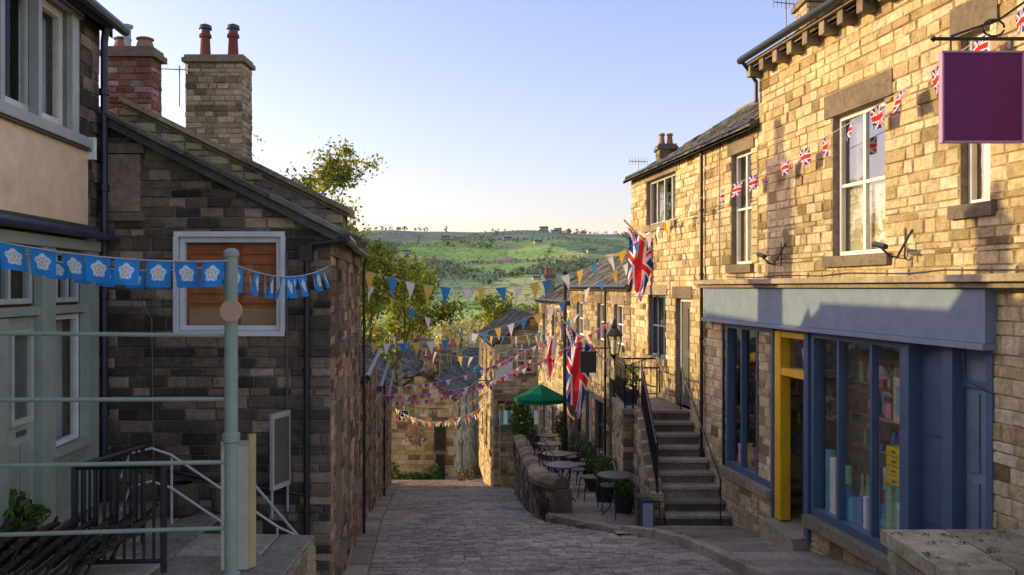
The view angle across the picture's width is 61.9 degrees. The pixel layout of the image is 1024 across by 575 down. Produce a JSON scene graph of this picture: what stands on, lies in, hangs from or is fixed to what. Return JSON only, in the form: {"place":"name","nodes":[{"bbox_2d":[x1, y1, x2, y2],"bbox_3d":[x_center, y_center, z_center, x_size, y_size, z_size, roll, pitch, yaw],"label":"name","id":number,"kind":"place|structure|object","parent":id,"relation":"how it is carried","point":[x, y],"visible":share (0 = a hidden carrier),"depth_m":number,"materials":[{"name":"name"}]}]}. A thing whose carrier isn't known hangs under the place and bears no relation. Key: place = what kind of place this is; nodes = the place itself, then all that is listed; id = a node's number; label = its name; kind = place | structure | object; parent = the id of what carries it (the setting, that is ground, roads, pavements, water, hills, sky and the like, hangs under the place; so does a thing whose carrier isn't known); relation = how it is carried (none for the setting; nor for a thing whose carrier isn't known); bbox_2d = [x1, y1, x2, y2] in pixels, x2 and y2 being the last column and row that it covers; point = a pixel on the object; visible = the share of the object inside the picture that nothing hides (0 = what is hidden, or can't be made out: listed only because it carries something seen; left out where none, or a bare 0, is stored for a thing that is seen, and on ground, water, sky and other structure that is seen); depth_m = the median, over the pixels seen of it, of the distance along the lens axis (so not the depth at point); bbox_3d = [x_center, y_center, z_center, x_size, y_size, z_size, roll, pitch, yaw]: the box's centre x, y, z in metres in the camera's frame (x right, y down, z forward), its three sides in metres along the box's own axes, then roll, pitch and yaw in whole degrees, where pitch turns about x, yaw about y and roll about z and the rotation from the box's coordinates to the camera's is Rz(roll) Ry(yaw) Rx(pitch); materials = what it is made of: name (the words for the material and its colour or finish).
{"place":"outdoors","nodes":[
{"label":"outdoors","id":0,"kind":"place"},
{"bbox_2d":[96,0,796,233],"label":"sky","id":1,"kind":"structure","parent":0,"point":[482,115],"materials":[{"name":"blue"}]},
{"bbox_2d":[368,475,739,574],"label":"cobbled road","id":2,"kind":"structure","parent":0,"point":[477,526],"depth_m":12.24,"materials":[{"name":"stone"}]},
{"bbox_2d":[456,466,482,480],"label":"flower planters","id":3,"kind":"object","parent":2,"relation":"on","point":[472,472],"visible":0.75,"depth_m":42.90,"materials":[{"name":"green plant"}]},
{"bbox_2d":[348,230,773,571],"bbox_3d":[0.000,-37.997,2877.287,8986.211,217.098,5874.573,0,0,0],"label":"ground","id":4,"kind":"structure","parent":0,"point":[521,249],"depth_m":1379.32,"materials":[{"name":"plant"}]},
{"bbox_2d":[24,23,99,478],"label":"gable wall","id":5,"kind":"structure","parent":4,"relation":"on","point":[95,68],"depth_m":8.00,"materials":[{"name":"brown stone"}]},
{"bbox_2d":[0,500,320,574],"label":"raised stone platform","id":6,"kind":"structure","parent":4,"relation":"on","point":[193,552],"depth_m":6.55,"materials":[{"name":"stone"}]},
{"bbox_2d":[0,489,51,530],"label":"shrub","id":7,"kind":"object","parent":6,"relation":"on","point":[21,507],"visible":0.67,"depth_m":6.34,"materials":[{"name":"green plant"}]},
{"bbox_2d":[0,0,99,522],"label":"stone walls","id":8,"kind":"structure","parent":6,"relation":"on","point":[88,100],"depth_m":7.83,"materials":[{"name":"stone"}]},
{"bbox_2d":[0,0,130,537],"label":"shopfront","id":9,"kind":"object","parent":6,"relation":"on","point":[48,150],"visible":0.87,"depth_m":7.00,"materials":[{"name":"paint"}]},
{"bbox_2d":[0,302,76,447],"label":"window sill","id":10,"kind":"structure","parent":9,"relation":"attached to","point":[25,305],"depth_m":9.31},
{"bbox_2d":[108,36,166,117],"bbox_3d":[-4.360,-1.940,9.840,0.620,1.880,0.380,0,0,0],"label":"chimney","id":11,"kind":"object","parent":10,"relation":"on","point":[134,74],"visible":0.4,"depth_m":9.70,"materials":[{"name":"red brick"}]},
{"bbox_2d":[67,0,112,30],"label":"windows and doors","id":12,"kind":"structure","parent":9,"relation":"attached to","point":[90,12],"depth_m":7.58,"materials":[{"name":"metal"}]},
{"bbox_2d":[0,241,228,286],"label":"rose bunting","id":13,"kind":"object","parent":9,"relation":"attached to","point":[95,268],"visible":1,"depth_m":5.40,"materials":[{"name":"fabric"}]},
{"bbox_2d":[26,254,223,288],"bbox_3d":[-2.801,-0.178,5.718,1.936,0.373,0.073,0,0,9],"label":"rose bunting","id":14,"kind":"object","parent":9,"relation":"attached to","point":[60,271],"visible":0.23,"depth_m":5.71,"materials":[{"name":"fabric"}]},
{"bbox_2d":[0,503,158,574],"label":"folded chairs","id":15,"kind":"object","parent":6,"relation":"on","point":[59,548],"visible":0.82,"depth_m":5.72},
{"bbox_2d":[80,445,144,559],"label":"iron gate","id":16,"kind":"structure","parent":6,"relation":"on","point":[141,448],"depth_m":6.39,"materials":[{"name":"metal"}]},
{"bbox_2d":[71,465,166,574],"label":"iron gate","id":17,"kind":"structure","parent":6,"relation":"on","point":[162,560],"depth_m":5.97,"materials":[{"name":"metal"}]},
{"bbox_2d":[0,248,239,574],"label":"pipe railing","id":18,"kind":"object","parent":6,"relation":"on","point":[231,433],"visible":1,"depth_m":5.46,"materials":[{"name":"metal"}]},
{"bbox_2d":[220,300,242,321],"bbox_3d":[-1.790,0.150,5.440,0.140,0.140,0.020,0,0,0],"label":"round sign","id":19,"kind":"object","parent":18,"relation":"attached to","point":[231,310],"visible":1,"depth_m":5.43,"materials":[{"name":"paint"}]},
{"bbox_2d":[238,265,329,298],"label":"rose bunting","id":20,"kind":"object","parent":18,"relation":"attached to","point":[291,282],"visible":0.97,"depth_m":6.65,"materials":[{"name":"fabric"}]},
{"bbox_2d":[167,480,220,515],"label":"plant pots","id":21,"kind":"object","parent":6,"relation":"on","point":[182,506],"visible":0.57,"depth_m":7.52,"materials":[{"name":"ceramic"}]},
{"bbox_2d":[120,447,298,534],"bbox_3d":[-2.499,2.125,7.149,1.623,1.550,0.324,0,0,0],"label":"metal handrail","id":22,"kind":"object","parent":6,"relation":"on","point":[172,489],"visible":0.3,"depth_m":7.25,"materials":[{"name":"metal"}]},
{"bbox_2d":[221,433,255,569],"bbox_3d":[-1.944,1.525,6.066,0.241,0.950,0.085,0,0,-19],"label":"post","id":23,"kind":"object","parent":6,"relation":"on","point":[246,504],"visible":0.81,"depth_m":6.05,"materials":[{"name":"paint"}]},
{"bbox_2d":[94,106,367,574],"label":"stone cottage","id":24,"kind":"structure","parent":4,"relation":"on","point":[168,200],"depth_m":8.09,"materials":[{"name":"stone"}]},
{"bbox_2d":[173,231,347,574],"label":"windows","id":25,"kind":"structure","parent":24,"relation":"in","point":[195,309],"depth_m":8.20,"materials":[{"name":"paint"}]},
{"bbox_2d":[270,410,290,518],"bbox_3d":[-2.142,1.625,7.889,0.040,0.950,0.300,0,0,17],"label":"notice frame","id":26,"kind":"object","parent":24,"relation":"attached to","point":[280,449],"visible":1,"depth_m":7.86,"materials":[{"name":"paint"}]},
{"bbox_2d":[108,95,360,572],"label":"stone walls","id":27,"kind":"structure","parent":4,"relation":"on","point":[278,184],"depth_m":9.62,"materials":[{"name":"stone"}]},
{"bbox_2d":[345,244,369,549],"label":"windows and doors","id":28,"kind":"structure","parent":27,"relation":"attached to","point":[354,339],"depth_m":11.88,"materials":[{"name":"paint"}]},
{"bbox_2d":[278,161,325,193],"bbox_3d":[-10.646,0.746,34.961,6.042,12.952,11.452,0,0,25],"label":"broadleaf tree","id":29,"kind":"object","parent":4,"relation":"on","point":[304,181],"visible":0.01,"depth_m":38.94,"materials":[{"name":"green plant"}]},
{"bbox_2d":[303,135,421,341],"bbox_3d":[-7.436,0.894,37.930,7.913,15.423,6.460,0,0,41],"label":"broadleaf tree","id":30,"kind":"object","parent":4,"relation":"on","point":[331,167],"visible":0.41,"depth_m":36.84,"materials":[{"name":"green plant"}]},
{"bbox_2d":[343,481,397,574],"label":"kerb stones","id":31,"kind":"object","parent":4,"relation":"on","point":[361,556],"visible":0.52,"depth_m":12.11,"materials":[{"name":"stone"}]},
{"bbox_2d":[360,339,382,529],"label":"terraced cottage","id":32,"kind":"structure","parent":4,"relation":"on","point":[372,359],"depth_m":16.10,"materials":[{"name":"brown stone"}]},
{"bbox_2d":[362,348,382,511],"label":"windows and doors","id":33,"kind":"structure","parent":32,"relation":"in","point":[371,368],"depth_m":16.10,"materials":[{"name":"paint"}]},
{"bbox_2d":[362,319,542,366],"bbox_3d":[-0.915,1.246,21.504,0.163,1.701,13.604,0,0,17],"label":"triangle bunting","id":34,"kind":"object","parent":32,"relation":"attached to","point":[459,357],"visible":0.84,"depth_m":20.34,"materials":[{"name":"fabric"}]},
{"bbox_2d":[376,318,613,400],"bbox_3d":[-0.449,1.581,18.855,5.504,1.871,0.099,0,0,-1],"label":"union flag bunting","id":35,"kind":"object","parent":32,"relation":"attached to","point":[502,377],"visible":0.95,"depth_m":18.86,"materials":[{"name":"fabric"}]},
{"bbox_2d":[366,262,627,354],"bbox_3d":[-0.150,0.386,17.804,5.731,1.980,0.161,0,0,-16],"label":"triangle bunting","id":36,"kind":"object","parent":32,"relation":"attached to","point":[430,344],"visible":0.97,"depth_m":17.74,"materials":[{"name":"fabric"}]},
{"bbox_2d":[376,356,389,501],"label":"terraced cottage","id":37,"kind":"structure","parent":4,"relation":"on","point":[382,369],"depth_m":22.06,"materials":[{"name":"stone"}]},
{"bbox_2d":[377,359,389,497],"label":"windows and doors","id":38,"kind":"structure","parent":37,"relation":"in","point":[382,383],"depth_m":22.87,"materials":[{"name":"paint"}]},
{"bbox_2d":[385,323,571,391],"bbox_3d":[-1.098,2.031,24.503,5.691,2.071,0.110,0,0,10],"label":"union flag bunting","id":39,"kind":"object","parent":37,"relation":"attached to","point":[471,374],"visible":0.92,"depth_m":24.50,"materials":[{"name":"fabric"}]},
{"bbox_2d":[385,368,394,490],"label":"terraced cottage","id":40,"kind":"structure","parent":4,"relation":"on","point":[388,423],"depth_m":29.88,"materials":[{"name":"brown stone"}]},
{"bbox_2d":[386,370,394,487],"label":"windows and doors","id":41,"kind":"structure","parent":40,"relation":"in","point":[392,377],"depth_m":29.67,"materials":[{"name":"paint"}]},
{"bbox_2d":[395,391,488,414],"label":"triangle bunting","id":42,"kind":"object","parent":40,"relation":"attached to","point":[446,409],"visible":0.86,"depth_m":33.45,"materials":[{"name":"fabric"}]},
{"bbox_2d":[387,353,539,406],"bbox_3d":[-1.499,3.063,28.500,5.834,1.534,0.122,0,0,-31],"label":"union flag bunting","id":43,"kind":"object","parent":40,"relation":"attached to","point":[450,396],"visible":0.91,"depth_m":28.27,"materials":[{"name":"fabric"}]},
{"bbox_2d":[361,296,422,389],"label":"broadleaf tree","id":44,"kind":"object","parent":4,"relation":"on","point":[391,326],"visible":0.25,"depth_m":73.16,"materials":[{"name":"green plant"}]},
{"bbox_2d":[391,461,443,479],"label":"hedge","id":45,"kind":"object","parent":4,"relation":"on","point":[425,475],"visible":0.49,"depth_m":43.18,"materials":[{"name":"green plant"}]},
{"bbox_2d":[366,244,474,369],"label":"broadleaf tree","id":46,"kind":"object","parent":4,"relation":"on","point":[444,310],"visible":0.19,"depth_m":41.82,"materials":[{"name":"green plant"}]},
{"bbox_2d":[397,268,468,358],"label":"broadleaf tree","id":47,"kind":"object","parent":4,"relation":"on","point":[426,331],"depth_m":120.90,"materials":[{"name":"green plant"}]},
{"bbox_2d":[391,376,479,479],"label":"stone walls","id":48,"kind":"structure","parent":4,"relation":"on","point":[407,457],"depth_m":44.17,"materials":[{"name":"stone"}]},
{"bbox_2d":[403,426,427,446],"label":"climbing flowers","id":49,"kind":"object","parent":48,"relation":"attached to","point":[417,440],"visible":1,"depth_m":43.78,"materials":[{"name":"pink plant"}]},
{"bbox_2d":[396,406,447,478],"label":"gable doors","id":50,"kind":"structure","parent":48,"relation":"attached to","point":[439,451],"depth_m":43.95,"materials":[{"name":"paint"}]},
{"bbox_2d":[391,347,478,401],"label":"roof","id":51,"kind":"structure","parent":48,"relation":"on","point":[457,370],"depth_m":50.00,"materials":[{"name":"stone"}]},
{"bbox_2d":[450,338,462,361],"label":"chimney","id":52,"kind":"object","parent":51,"relation":"on","point":[456,352],"visible":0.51,"depth_m":53.99,"materials":[{"name":"stone"}]},
{"bbox_2d":[455,379,478,469],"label":"windows and doors","id":53,"kind":"structure","parent":48,"relation":"attached to","point":[462,441],"depth_m":48.58,"materials":[{"name":"paint"}]},
{"bbox_2d":[426,310,487,346],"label":"broadleaf tree","id":54,"kind":"object","parent":4,"relation":"on","point":[440,333],"visible":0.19,"depth_m":113.91,"materials":[{"name":"green plant"}]},
{"bbox_2d":[357,226,628,348],"bbox_3d":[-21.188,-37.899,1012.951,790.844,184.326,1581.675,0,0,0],"label":"distant woodland","id":55,"kind":"object","parent":4,"relation":"on","point":[500,272],"visible":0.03,"depth_m":1159.57,"materials":[{"name":"green plant"}]},
{"bbox_2d":[472,290,542,323],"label":"broadleaf tree","id":56,"kind":"object","parent":4,"relation":"on","point":[494,312],"visible":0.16,"depth_m":125.65,"materials":[{"name":"green plant"}]},
{"bbox_2d":[479,317,538,488],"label":"stone walls","id":57,"kind":"structure","parent":4,"relation":"on","point":[489,466],"depth_m":32.08,"materials":[{"name":"stone"}]},
{"bbox_2d":[392,403,488,426],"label":"triangle bunting","id":58,"kind":"object","parent":57,"relation":"attached to","point":[439,422],"visible":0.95,"depth_m":34.90,"materials":[{"name":"fabric"}]},
{"bbox_2d":[476,331,491,456],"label":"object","id":59,"kind":"structure","parent":57,"relation":"attached to","point":[490,419],"depth_m":35.53,"materials":[{"name":"stone"}]},
{"bbox_2d":[478,306,537,346],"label":"roof","id":60,"kind":"structure","parent":57,"relation":"on","point":[513,315],"depth_m":35.76,"materials":[{"name":"stone"}]},
{"bbox_2d":[494,343,535,429],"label":"gable windows","id":61,"kind":"structure","parent":57,"relation":"attached to","point":[503,369],"depth_m":32.02,"materials":[{"name":"paint"}]},
{"bbox_2d":[499,410,538,480],"bbox_3d":[0.250,5.768,31.245,1.440,2.465,0.729,0,0,0],"label":"shopfront","id":62,"kind":"object","parent":57,"relation":"in","point":[504,416],"visible":0.54,"depth_m":31.18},
{"bbox_2d":[513,433,572,521],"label":"terrace stone wall","id":63,"kind":"structure","parent":4,"relation":"on","point":[532,478],"depth_m":15.93,"materials":[{"name":"stone"}]},
{"bbox_2d":[535,253,617,450],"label":"stone cottage","id":64,"kind":"structure","parent":4,"relation":"on","point":[552,298],"depth_m":28.46,"materials":[{"name":"stone"}]},
{"bbox_2d":[535,298,562,449],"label":"windows and doors","id":65,"kind":"structure","parent":64,"relation":"in","point":[554,407],"depth_m":28.10,"materials":[{"name":"paint"}]},
{"bbox_2d":[567,249,689,458],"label":"stone cottage","id":66,"kind":"structure","parent":4,"relation":"on","point":[597,308],"depth_m":22.01,"materials":[{"name":"stone"}]},
{"bbox_2d":[361,278,578,347],"bbox_3d":[-0.297,0.567,16.948,0.150,1.444,9.037,0,0,26],"label":"triangle bunting","id":67,"kind":"object","parent":66,"relation":"attached to","point":[427,319],"visible":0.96,"depth_m":15.88,"materials":[{"name":"fabric"}]},
{"bbox_2d":[541,331,562,381],"bbox_3d":[1.330,1.935,23.956,1.046,1.430,0.238,0,0,6],"label":"st george flag","id":68,"kind":"object","parent":66,"relation":"attached to","point":[552,344],"visible":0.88,"depth_m":23.96,"materials":[{"name":"fabric"}]},
{"bbox_2d":[562,319,606,419],"bbox_3d":[1.771,2.010,20.938,1.110,2.480,0.193,0,0,8],"label":"union flag","id":69,"kind":"object","parent":66,"relation":"attached to","point":[576,383],"visible":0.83,"depth_m":20.96,"materials":[{"name":"fabric"}]},
{"bbox_2d":[576,347,611,372],"bbox_3d":[2.000,1.704,20.020,1.000,0.593,0.040,0,0,0],"label":"hanging pub sign","id":70,"kind":"object","parent":66,"relation":"attached to","point":[587,361],"visible":0.91,"depth_m":20.00,"materials":[{"name":"paint"}]},
{"bbox_2d":[567,284,627,458],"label":"windows and doors","id":71,"kind":"structure","parent":66,"relation":"in","point":[618,301],"depth_m":21.87,"materials":[{"name":"paint"}]},
{"bbox_2d":[612,397,730,534],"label":"stone steps","id":72,"kind":"structure","parent":4,"relation":"on","point":[687,493],"depth_m":14.39,"materials":[{"name":"stone"}]},
{"bbox_2d":[620,368,640,403],"bbox_3d":[2.220,1.841,15.983,0.391,0.718,0.388,0,0,0],"label":"potted topiary","id":73,"kind":"object","parent":72,"relation":"on","point":[628,395],"visible":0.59,"depth_m":15.89,"materials":[{"name":"green plant"}]},
{"bbox_2d":[614,354,657,492],"bbox_3d":[2.179,2.310,15.334,0.219,1.980,3.470,0,0,-7],"label":"iron railing","id":74,"kind":"object","parent":72,"relation":"on","point":[645,406],"visible":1,"depth_m":15.00,"materials":[{"name":"metal"}]},
{"bbox_2d":[680,367,721,525],"bbox_3d":[3.150,2.594,14.350,0.032,2.313,2.139,0,0,-5],"label":"handrail","id":75,"kind":"object","parent":72,"relation":"on","point":[681,372],"visible":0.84,"depth_m":14.38,"materials":[{"name":"metal"}]},
{"bbox_2d":[623,98,802,531],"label":"stone cottage","id":76,"kind":"structure","parent":4,"relation":"on","point":[667,313],"depth_m":15.11,"materials":[{"name":"stone"}]},
{"bbox_2d":[361,223,667,303],"bbox_3d":[0.348,-0.509,14.555,6.247,1.590,0.193,0,0,-32],"label":"triangle bunting","id":77,"kind":"object","parent":76,"relation":"attached to","point":[428,289],"visible":0.98,"depth_m":14.20,"materials":[{"name":"fabric"}]},
{"bbox_2d":[606,317,660,393],"bbox_3d":[2.417,1.355,17.000,1.087,1.550,0.380,0,0,0],"label":"street lamp","id":78,"kind":"object","parent":76,"relation":"on","point":[614,331],"visible":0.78,"depth_m":16.96,"materials":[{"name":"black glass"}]},
{"bbox_2d":[623,219,652,301],"bbox_3d":[2.648,-0.555,17.535,0.726,1.710,0.200,0,0,14],"label":"union flag","id":79,"kind":"object","parent":76,"relation":"attached to","point":[640,265],"visible":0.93,"depth_m":17.54,"materials":[{"name":"fabric"}]},
{"bbox_2d":[625,118,754,456],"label":"windows and doors","id":80,"kind":"structure","parent":76,"relation":"in","point":[660,192],"depth_m":15.83,"materials":[{"name":"paint"}]},
{"bbox_2d":[693,0,1023,574],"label":"stone shop","id":81,"kind":"structure","parent":4,"relation":"on","point":[886,289],"depth_m":9.64,"materials":[{"name":"stone"}]},
{"bbox_2d":[677,7,1023,205],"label":"union flag bunting","id":82,"kind":"object","parent":81,"relation":"attached to","point":[876,114],"visible":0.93,"depth_m":9.28,"materials":[{"name":"fabric"}]},
{"bbox_2d":[822,0,999,266],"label":"windows and doors","id":83,"kind":"structure","parent":81,"relation":"in","point":[858,162],"depth_m":9.88,"materials":[{"name":"paint"}]},
{"bbox_2d":[930,1,1023,143],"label":"hanging sign","id":84,"kind":"object","parent":81,"relation":"attached to","point":[981,97],"visible":1,"depth_m":6.98,"materials":[{"name":"paint"}]},
{"bbox_2d":[880,529,1023,574],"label":"mossy stone wall","id":85,"kind":"structure","parent":4,"relation":"on","point":[956,552],"depth_m":6.47,"materials":[{"name":"grey stone"}]},
{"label":"stone walls","id":86,"kind":"object","parent":4,"relation":"on","visible":0},
{"bbox_2d":[401,347,478,378],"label":"roof","id":87,"kind":"structure","parent":86,"relation":"on","point":[412,363],"depth_m":67.41,"materials":[{"name":"stone"}]},
{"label":"inner walls","id":88,"kind":"object","parent":4,"relation":"on","visible":0},
{"bbox_2d":[423,349,440,376],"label":"chimney","id":89,"kind":"object","parent":88,"relation":"on","point":[431,368],"visible":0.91,"depth_m":44.59,"materials":[{"name":"stone"}]},
{"bbox_2d":[438,343,452,368],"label":"chimney","id":90,"kind":"object","parent":88,"relation":"on","point":[445,363],"visible":0.66,"depth_m":48.99,"materials":[{"name":"stone"}]},
{"bbox_2d":[535,450,680,536],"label":"terrace paving","id":91,"kind":"structure","parent":0,"point":[587,513],"depth_m":14.61,"materials":[{"name":"stone"}]},
{"bbox_2d":[508,395,533,455],"bbox_3d":[0.266,4.184,26.351,0.836,1.731,1.674,0,0,0],"label":"topiary tree","id":92,"kind":"object","parent":91,"relation":"on","point":[521,413],"visible":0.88,"depth_m":25.94,"materials":[{"name":"green plant"}]},
{"bbox_2d":[514,383,562,455],"bbox_3d":[0.850,3.895,25.200,1.448,2.150,1.448,0,0,-22],"label":"green parasol","id":93,"kind":"object","parent":91,"relation":"on","point":[540,394],"visible":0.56,"depth_m":24.78,"materials":[{"name":"fabric"}]},
{"bbox_2d":[525,411,562,448],"bbox_3d":[1.100,4.312,25.427,0.709,1.084,2.283,0,0,40],"label":"shrub","id":94,"kind":"object","parent":91,"relation":"on","point":[558,427],"visible":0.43,"depth_m":25.81,"materials":[{"name":"green plant"}]},
{"bbox_2d":[542,450,570,476],"bbox_3d":[0.950,3.901,18.200,0.620,0.735,0.620,0,0,0],"label":"bistro table","id":95,"kind":"object","parent":91,"relation":"on","point":[556,453],"visible":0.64,"depth_m":18.17,"materials":[{"name":"metal"}]},
{"bbox_2d":[546,461,578,501],"bbox_3d":[0.950,3.681,16.000,0.620,0.735,0.620,0,0,0],"label":"bistro table","id":96,"kind":"object","parent":91,"relation":"on","point":[562,465],"visible":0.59,"depth_m":15.97,"materials":[{"name":"metal"}]},
{"bbox_2d":[562,268,567,460],"bbox_3d":[1.350,2.095,21.800,0.160,5.210,0.156,0,0,0],"label":"cast iron post","id":97,"kind":"object","parent":91,"relation":"on","point":[564,430],"visible":0.82,"depth_m":21.75,"materials":[{"name":"metal"}]},
{"bbox_2d":[577,453,604,501],"bbox_3d":[1.539,3.636,16.411,0.480,0.892,0.404,0,0,-15],"label":"bistro chair","id":98,"kind":"object","parent":91,"relation":"on","point":[589,476],"visible":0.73,"depth_m":16.39,"materials":[{"name":"metal"}]},
{"bbox_2d":[586,456,600,491],"bbox_3d":[1.712,3.859,17.699,0.367,0.722,0.355,0,0,0],"label":"potted topiary","id":99,"kind":"object","parent":91,"relation":"on","point":[590,485],"visible":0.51,"depth_m":17.61,"materials":[{"name":"green plant"}]},
{"bbox_2d":[594,460,612,502],"bbox_3d":[1.752,3.668,16.191,0.400,0.804,0.416,0,0,24],"label":"potted topiary","id":100,"kind":"object","parent":91,"relation":"on","point":[607,495],"visible":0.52,"depth_m":16.11,"materials":[{"name":"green plant"}]},
{"bbox_2d":[597,457,619,511],"bbox_3d":[1.746,3.516,15.241,0.404,0.892,0.481,0,0,-4],"label":"bistro chair","id":101,"kind":"object","parent":91,"relation":"on","point":[605,485],"visible":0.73,"depth_m":15.35,"materials":[{"name":"metal"}]},
{"bbox_2d":[597,471,633,520],"bbox_3d":[1.750,3.521,14.400,0.620,0.735,0.620,0,0,0],"label":"bistro table","id":102,"kind":"object","parent":91,"relation":"on","point":[617,475],"visible":0.99,"depth_m":14.39,"materials":[{"name":"metal"}]},
{"bbox_2d":[612,479,635,513],"bbox_3d":[1.935,3.604,14.906,0.407,0.672,0.378,0,0,24],"label":"potted topiary","id":103,"kind":"object","parent":91,"relation":"on","point":[626,500],"visible":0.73,"depth_m":14.79,"materials":[{"name":"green plant"}]},
{"bbox_2d":[640,499,653,526],"bbox_3d":[2.100,3.540,13.245,0.200,0.500,0.110,0,0,0],"label":"menu board","id":104,"kind":"object","parent":91,"relation":"on","point":[646,512],"visible":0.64,"depth_m":13.19,"materials":[{"name":"paint"}]},
{"bbox_2d":[621,525,884,574],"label":"stone pavement","id":105,"kind":"structure","parent":0,"point":[736,549],"depth_m":10.89,"materials":[{"name":"stone"}]},
{"bbox_3d":[-6.704,-1.596,14.800,4.191,0.728,3.920,0,0,0],"label":"roof","id":106,"kind":"object","parent":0,"visible":0},
{"bbox_2d":[181,23,255,159],"bbox_3d":[-4.785,-2.560,13.950,1.010,3.520,0.600,0,0,0],"label":"chimney","id":107,"kind":"object","parent":106,"relation":"on","point":[218,96],"visible":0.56,"depth_m":13.70,"materials":[{"name":"stone"}]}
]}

